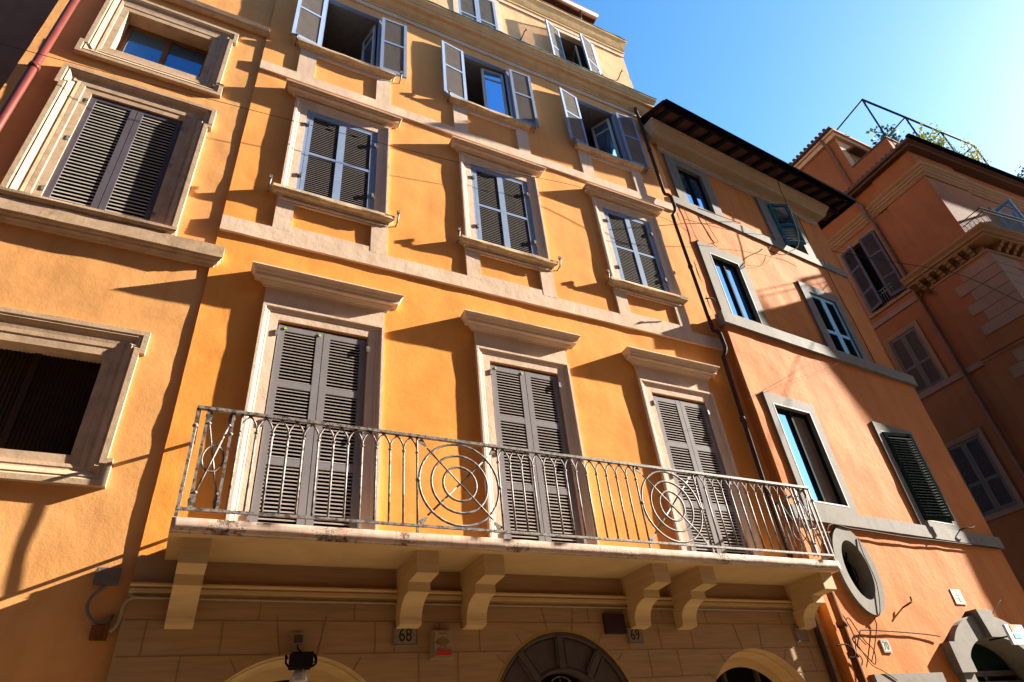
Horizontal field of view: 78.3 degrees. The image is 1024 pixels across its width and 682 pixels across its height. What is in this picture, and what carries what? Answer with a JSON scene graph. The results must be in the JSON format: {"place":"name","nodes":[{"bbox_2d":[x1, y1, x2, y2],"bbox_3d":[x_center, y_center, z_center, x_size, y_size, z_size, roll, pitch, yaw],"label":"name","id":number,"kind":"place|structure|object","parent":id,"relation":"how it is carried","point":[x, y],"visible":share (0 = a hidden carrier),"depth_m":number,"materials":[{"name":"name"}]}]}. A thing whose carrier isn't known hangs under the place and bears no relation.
{"place":"outdoors","nodes":[
{"label":"outdoors","id":0,"kind":"place"},
{"bbox_2d":[0,0,58,89],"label":"town house","id":1,"kind":"structure","parent":0,"point":[22,22],"depth_m":9.35,"materials":[{"name":"brown paint"}]},
{"bbox_2d":[571,0,1023,176],"label":"sky","id":2,"kind":"structure","parent":0,"point":[771,74],"materials":[{"name":"blue"}]},
{"label":"street","id":3,"kind":"structure","parent":0,"visible":0},
{"bbox_2d":[0,0,275,681],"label":"town house","id":4,"kind":"structure","parent":3,"relation":"on","point":[114,190],"depth_m":6.91,"materials":[{"name":"orange paint"}]},
{"bbox_2d":[0,0,79,131],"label":"drain pipe","id":5,"kind":"object","parent":4,"relation":"attached to","point":[22,85],"visible":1,"depth_m":7.97,"materials":[{"name":"red metal"}]},
{"bbox_2d":[0,306,150,488],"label":"window","id":6,"kind":"structure","parent":4,"relation":"in","point":[65,382],"depth_m":6.19,"materials":[{"name":"brown stone"}]},
{"bbox_2d":[88,625,109,640],"bbox_3d":[-3.397,2.405,5.177,0.128,0.113,0.085,12,-39,-24],"label":"junction box","id":7,"kind":"object","parent":4,"relation":"attached to","point":[98,632],"visible":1,"depth_m":5.15,"materials":[{"name":"orange paint"}]},
{"bbox_2d":[85,584,113,624],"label":"cable","id":8,"kind":"object","parent":4,"relation":"attached to","point":[89,616],"visible":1,"depth_m":5.22,"materials":[{"name":"grey plastic"}]},
{"bbox_2d":[92,567,121,585],"bbox_3d":[-3.483,2.033,5.415,0.188,0.138,0.085,12,-39,-24],"label":"junction box","id":9,"kind":"object","parent":4,"relation":"attached to","point":[106,575],"visible":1,"depth_m":5.39,"materials":[{"name":"grey plastic"}]},
{"bbox_2d":[0,62,216,227],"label":"window","id":10,"kind":"structure","parent":4,"relation":"in","point":[100,141],"depth_m":8.12,"materials":[{"name":"grey wood"}]},
{"bbox_2d":[74,0,238,98],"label":"window","id":11,"kind":"structure","parent":4,"relation":"in","point":[145,37],"depth_m":9.59,"materials":[{"name":"brown stone"}]},
{"bbox_2d":[107,0,841,681],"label":"town house","id":12,"kind":"structure","parent":3,"relation":"on","point":[411,382],"depth_m":8.31,"materials":[{"name":"orange paint"}]},
{"bbox_2d":[291,632,304,644],"bbox_3d":[-1.956,2.717,5.737,0.110,0.100,0.055,12,-39,-24],"label":"wall socket","id":13,"kind":"object","parent":12,"relation":"attached to","point":[297,638],"depth_m":5.72,"materials":[{"name":"beige plastic"}]},
{"bbox_2d":[285,651,316,681],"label":"floodlight","id":14,"kind":"object","parent":12,"relation":"attached to","point":[300,663],"visible":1,"depth_m":5.47,"materials":[{"name":"black metal"}]},
{"bbox_2d":[225,261,403,529],"bbox_3d":[-2.282,0.928,7.228,1.926,3.858,0.656,12,-39,-24],"label":"window","id":15,"kind":"structure","parent":12,"relation":"in","point":[297,372],"depth_m":7.41,"materials":[{"name":"beige paint"}]},
{"bbox_2d":[267,79,401,255],"bbox_3d":[-2.704,-2.557,9.657,1.895,3.132,0.601,12,-39,-24],"label":"window","id":16,"kind":"structure","parent":12,"relation":"in","point":[327,172],"depth_m":9.80,"materials":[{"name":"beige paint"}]},
{"bbox_2d":[0,43,687,231],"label":"cable","id":17,"kind":"object","parent":12,"relation":"attached to","point":[316,126],"visible":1,"depth_m":9.49,"materials":[{"name":"black rubber"}]},
{"bbox_2d":[291,0,406,103],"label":"window","id":18,"kind":"structure","parent":12,"relation":"in","point":[334,32],"depth_m":11.86,"materials":[{"name":"paint"}]},
{"bbox_2d":[392,625,417,645],"bbox_3d":[-1.053,2.896,6.177,0.250,0.180,0.038,12,-39,-24],"label":"house number","id":19,"kind":"object","parent":12,"relation":"attached to","point":[404,637],"visible":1,"depth_m":6.15,"materials":[{"name":"white ceramic"}]},
{"bbox_2d":[429,630,453,659],"bbox_3d":[-0.703,3.018,6.249,0.230,0.260,0.120,12,-39,-24],"label":"alarm siren","id":20,"kind":"object","parent":12,"relation":"attached to","point":[441,644],"visible":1,"depth_m":6.21,"materials":[{"name":"beige plastic"}]},
{"bbox_2d":[109,595,793,632],"bbox_3d":[0.246,3.029,6.875,8.010,0.289,0.083,12,-39,-24],"label":"conduit","id":21,"kind":"object","parent":12,"relation":"attached to","point":[114,627],"visible":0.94,"depth_m":6.18,"materials":[{"name":"beige plastic"}]},
{"bbox_2d":[453,0,502,31],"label":"window","id":22,"kind":"structure","parent":12,"relation":"in","point":[487,12],"depth_m":14.72,"materials":[{"name":"beige paint"}]},
{"bbox_2d":[441,40,538,153],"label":"window","id":23,"kind":"structure","parent":12,"relation":"in","point":[474,86],"depth_m":12.94,"materials":[{"name":"paint"}]},
{"bbox_2d":[449,136,560,297],"bbox_3d":[-0.193,-2.026,10.804,1.895,3.132,0.600,12,-39,-24],"label":"window","id":24,"kind":"structure","parent":12,"relation":"in","point":[503,220],"depth_m":10.96,"materials":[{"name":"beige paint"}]},
{"bbox_2d":[460,309,599,544],"bbox_3d":[0.228,1.457,8.374,1.925,3.858,0.656,12,-39,-24],"label":"window","id":25,"kind":"structure","parent":12,"relation":"in","point":[519,408],"depth_m":8.61,"materials":[{"name":"beige paint"}]},
{"bbox_2d":[498,630,630,681],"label":"door","id":26,"kind":"structure","parent":12,"relation":"in","point":[557,658],"depth_m":6.83,"materials":[{"name":"brown wood"}]},
{"bbox_2d":[545,19,602,74],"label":"window","id":27,"kind":"structure","parent":12,"relation":"in","point":[580,51],"depth_m":16.11,"materials":[{"name":"beige paint"}]},
{"bbox_2d":[558,87,649,194],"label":"window","id":28,"kind":"structure","parent":12,"relation":"in","point":[594,130],"depth_m":14.15,"materials":[{"name":"paint"}]},
{"bbox_2d":[602,614,626,633],"bbox_3d":[1.182,3.265,7.253,0.280,0.210,0.053,12,-39,-24],"label":"plaque","id":29,"kind":"object","parent":12,"relation":"attached to","point":[614,623],"visible":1,"depth_m":7.23,"materials":[{"name":"brown metal"}]},
{"bbox_2d":[626,627,643,643],"bbox_3d":[1.422,3.420,7.305,0.210,0.175,0.038,12,-39,-24],"label":"house number","id":30,"kind":"object","parent":12,"relation":"attached to","point":[634,636],"visible":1,"depth_m":7.28,"materials":[{"name":"white ceramic"}]},
{"bbox_2d":[582,182,691,331],"bbox_3d":[2.313,-1.498,11.947,1.896,3.131,0.601,12,-39,-24],"label":"window","id":31,"kind":"structure","parent":12,"relation":"in","point":[638,262],"depth_m":12.11,"materials":[{"name":"beige paint"}]},
{"bbox_2d":[621,346,764,555],"bbox_3d":[2.735,1.987,9.519,1.926,3.857,0.656,12,-39,-24],"label":"window","id":32,"kind":"structure","parent":12,"relation":"in","point":[682,435],"depth_m":9.78,"materials":[{"name":"beige paint"}]},
{"bbox_2d":[634,107,837,681],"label":"drain pipe","id":33,"kind":"object","parent":12,"relation":"attached to","point":[742,418],"visible":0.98,"depth_m":10.88,"materials":[{"name":"brown metal"}]},
{"bbox_2d":[793,626,809,641],"bbox_3d":[3.869,3.931,8.428,0.210,0.190,0.038,12,-39,-24],"label":"plaque","id":34,"kind":"object","parent":12,"relation":"attached to","point":[801,635],"visible":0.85,"depth_m":8.40,"materials":[{"name":"grey stone"}]},
{"bbox_2d":[640,99,1023,681],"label":"town house","id":35,"kind":"structure","parent":3,"relation":"on","point":[852,439],"depth_m":11.85,"materials":[{"name":"orange paint"}]},
{"bbox_2d":[662,153,724,218],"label":"window","id":36,"kind":"structure","parent":35,"relation":"in","point":[686,181],"depth_m":14.79,"materials":[{"name":"white paint"}]},
{"bbox_2d":[702,215,718,246],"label":"cable","id":37,"kind":"object","parent":35,"relation":"hanging from","point":[712,232],"visible":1,"depth_m":13.80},
{"bbox_2d":[695,240,769,326],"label":"window","id":38,"kind":"structure","parent":35,"relation":"in","point":[733,289],"depth_m":13.06,"materials":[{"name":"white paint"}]},
{"bbox_2d":[685,219,843,246],"bbox_3d":[6.178,-2.442,14.704,6.304,1.619,0.128,14,-40,-26],"label":"cable","id":39,"kind":"object","parent":35,"relation":"attached to","point":[760,234],"visible":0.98,"depth_m":14.32,"materials":[{"name":"black rubber"}]},
{"bbox_2d":[768,161,798,254],"bbox_3d":[6.482,-3.258,15.397,1.388,3.354,0.618,2,-36,-11],"label":"cable","id":40,"kind":"object","parent":35,"relation":"hanging from","point":[791,214],"visible":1,"depth_m":15.60,"materials":[{"name":"metal"}]},
{"bbox_2d":[754,196,816,259],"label":"window","id":41,"kind":"structure","parent":35,"relation":"in","point":[773,215],"depth_m":16.10,"materials":[{"name":"white paint"}]},
{"bbox_2d":[758,391,858,514],"bbox_3d":[4.852,2.065,10.874,1.335,2.100,0.728,15,-40,-27],"label":"window","id":42,"kind":"structure","parent":35,"relation":"in","point":[812,463],"depth_m":10.71,"materials":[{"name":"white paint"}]},
{"bbox_2d":[796,281,869,360],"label":"window","id":43,"kind":"structure","parent":35,"relation":"in","point":[837,332],"depth_m":14.56,"materials":[{"name":"white paint"}]},
{"bbox_2d":[797,216,874,362],"bbox_3d":[8.010,-1.375,15.641,0.269,5.001,0.061,12,-39,-24],"label":"cable","id":44,"kind":"object","parent":35,"relation":"attached to","point":[837,292],"visible":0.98,"depth_m":15.53,"materials":[{"name":"black rubber"}]},
{"bbox_2d":[806,527,884,615],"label":"window","id":45,"kind":"structure","parent":35,"relation":"in","point":[855,574],"depth_m":9.62,"materials":[{"name":"grey stone"}]},
{"bbox_2d":[826,591,867,681],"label":"drain pipe","id":46,"kind":"object","parent":35,"relation":"attached to","point":[841,624],"visible":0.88,"depth_m":8.47,"materials":[{"name":"brown metal"}]},
{"bbox_2d":[836,643,855,657],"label":"cable","id":47,"kind":"object","parent":46,"relation":"attached to","point":[850,647],"visible":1,"depth_m":8.28,"materials":[{"name":"black rubber"}]},
{"bbox_2d":[831,592,862,664],"bbox_3d":[4.569,3.939,8.540,0.175,1.027,0.034,12,-39,-24],"label":"cable","id":48,"kind":"object","parent":46,"relation":"attached to","point":[853,634],"visible":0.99,"depth_m":8.53,"materials":[{"name":"black rubber"}]},
{"bbox_2d":[846,617,875,664],"bbox_3d":[4.774,4.093,8.588,0.406,0.598,0.013,15,-40,-27],"label":"cable","id":49,"kind":"object","parent":46,"relation":"attached to","point":[863,642],"visible":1,"depth_m":8.59,"materials":[{"name":"black rubber"}]},
{"bbox_2d":[698,208,1023,303],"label":"cable","id":50,"kind":"object","parent":35,"relation":"attached to","point":[889,261],"visible":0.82,"depth_m":16.20,"materials":[{"name":"rubber"}]},
{"bbox_2d":[858,538,880,660],"bbox_3d":[5.179,3.738,9.246,0.812,1.756,0.048,12,-39,-24],"label":"cable","id":51,"kind":"object","parent":35,"relation":"attached to","point":[879,601],"visible":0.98,"depth_m":9.27,"materials":[{"name":"black rubber"}]},
{"bbox_2d":[852,639,897,680],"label":"cable","id":52,"kind":"object","parent":35,"relation":"attached to","point":[871,664],"visible":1,"depth_m":8.46,"materials":[{"name":"black rubber"}]},
{"bbox_2d":[879,640,891,652],"bbox_3d":[5.303,4.336,8.932,0.185,0.165,0.038,15,-40,-27],"label":"house number","id":53,"kind":"object","parent":35,"relation":"attached to","point":[885,646],"visible":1,"depth_m":8.91,"materials":[{"name":"white ceramic"}]},
{"bbox_2d":[857,629,940,644],"bbox_3d":[5.633,4.314,9.136,2.157,0.211,0.029,15,-40,-27],"label":"cable","id":54,"kind":"object","parent":35,"relation":"attached to","point":[892,631],"visible":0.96,"depth_m":9.10,"materials":[{"name":"black rubber"}]},
{"bbox_2d":[826,523,1000,548],"bbox_3d":[7.092,3.519,10.793,5.391,0.335,0.038,15,-40,-27],"label":"cable","id":55,"kind":"object","parent":35,"relation":"attached to","point":[902,536],"visible":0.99,"depth_m":10.54,"materials":[{"name":"black rubber"}]},
{"bbox_2d":[870,421,961,530],"bbox_3d":[7.614,2.720,12.238,1.340,2.100,0.910,15,-40,-27],"label":"window","id":56,"kind":"structure","parent":35,"relation":"in","point":[919,485],"depth_m":11.85,"materials":[{"name":"white paint"}]},
{"bbox_2d":[949,589,966,604],"bbox_3d":[7.466,4.297,10.549,0.300,0.240,0.047,15,-40,-27],"label":"plaque","id":57,"kind":"object","parent":35,"relation":"attached to","point":[957,596],"visible":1,"depth_m":10.53,"materials":[{"name":"white stone"}]},
{"bbox_2d":[989,624,1023,644],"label":"shop sign","id":58,"kind":"object","parent":35,"relation":"attached to","point":[1015,634],"visible":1,"depth_m":10.21,"materials":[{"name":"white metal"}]},
{"bbox_2d":[789,126,1023,590],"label":"town house","id":59,"kind":"structure","parent":3,"relation":"on","point":[926,203],"depth_m":19.93,"materials":[{"name":"orange paint"}]},
{"bbox_2d":[819,139,851,186],"bbox_3d":[13.104,-6.793,25.101,0.313,3.895,0.139,0,-36,-8],"label":"drain pipe","id":60,"kind":"object","parent":59,"relation":"attached to","point":[836,162],"visible":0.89,"depth_m":25.36,"materials":[{"name":"orange metal"}]},
{"bbox_2d":[837,226,911,318],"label":"window","id":61,"kind":"structure","parent":59,"relation":"in","point":[876,283],"depth_m":22.24,"materials":[{"name":"beige paint"}]},
{"bbox_2d":[866,124,903,146],"bbox_3d":[15.795,-8.239,26.713,1.595,2.512,2.287,-19,-37,17],"label":"terrace plant","id":62,"kind":"object","parent":59,"relation":"on","point":[890,134],"visible":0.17,"depth_m":26.50,"materials":[{"name":"green plant"}]},
{"bbox_2d":[836,98,988,164],"bbox_3d":[18.278,-7.616,27.977,8.795,3.926,2.582,10,-38,-21],"label":"pergola frame","id":63,"kind":"object","parent":59,"relation":"on","point":[907,119],"visible":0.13,"depth_m":27.70,"materials":[{"name":"black metal"}]},
{"bbox_2d":[882,320,949,394],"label":"window","id":64,"kind":"structure","parent":59,"relation":"in","point":[909,349],"depth_m":20.23,"materials":[{"name":"beige paint"}]},
{"bbox_2d":[912,123,951,148],"bbox_3d":[18.166,-8.131,26.915,1.333,3.557,1.238,-9,-35,4],"label":"terrace plant","id":65,"kind":"object","parent":59,"relation":"on","point":[941,140],"visible":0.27,"depth_m":27.05,"materials":[{"name":"green plant"}]},
{"bbox_2d":[854,202,1023,476],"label":"drain pipe","id":66,"kind":"object","parent":59,"relation":"attached to","point":[985,408],"visible":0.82,"depth_m":19.09,"materials":[{"name":"orange metal"}]},
{"bbox_2d":[960,138,992,163],"bbox_3d":[20.333,-7.527,27.544,1.223,2.904,1.221,12,-39,-24],"label":"terrace plant","id":67,"kind":"object","parent":59,"relation":"on","point":[977,158],"visible":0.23,"depth_m":27.66,"materials":[{"name":"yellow plant"}]},
{"bbox_2d":[944,427,1023,521],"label":"window","id":68,"kind":"structure","parent":59,"relation":"in","point":[987,480],"depth_m":17.87,"materials":[{"name":"wood"}]},
{"bbox_2d":[988,199,1023,232],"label":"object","id":69,"kind":"structure","parent":59,"relation":"in","point":[1009,201],"depth_m":21.36,"materials":[{"name":"grey paint"}]},
{"bbox_2d":[1015,166,1023,178],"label":"terrace plant","id":70,"kind":"object","parent":59,"relation":"on","point":[1022,171],"visible":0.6,"depth_m":27.57,"materials":[{"name":"green plant"}]}
]}

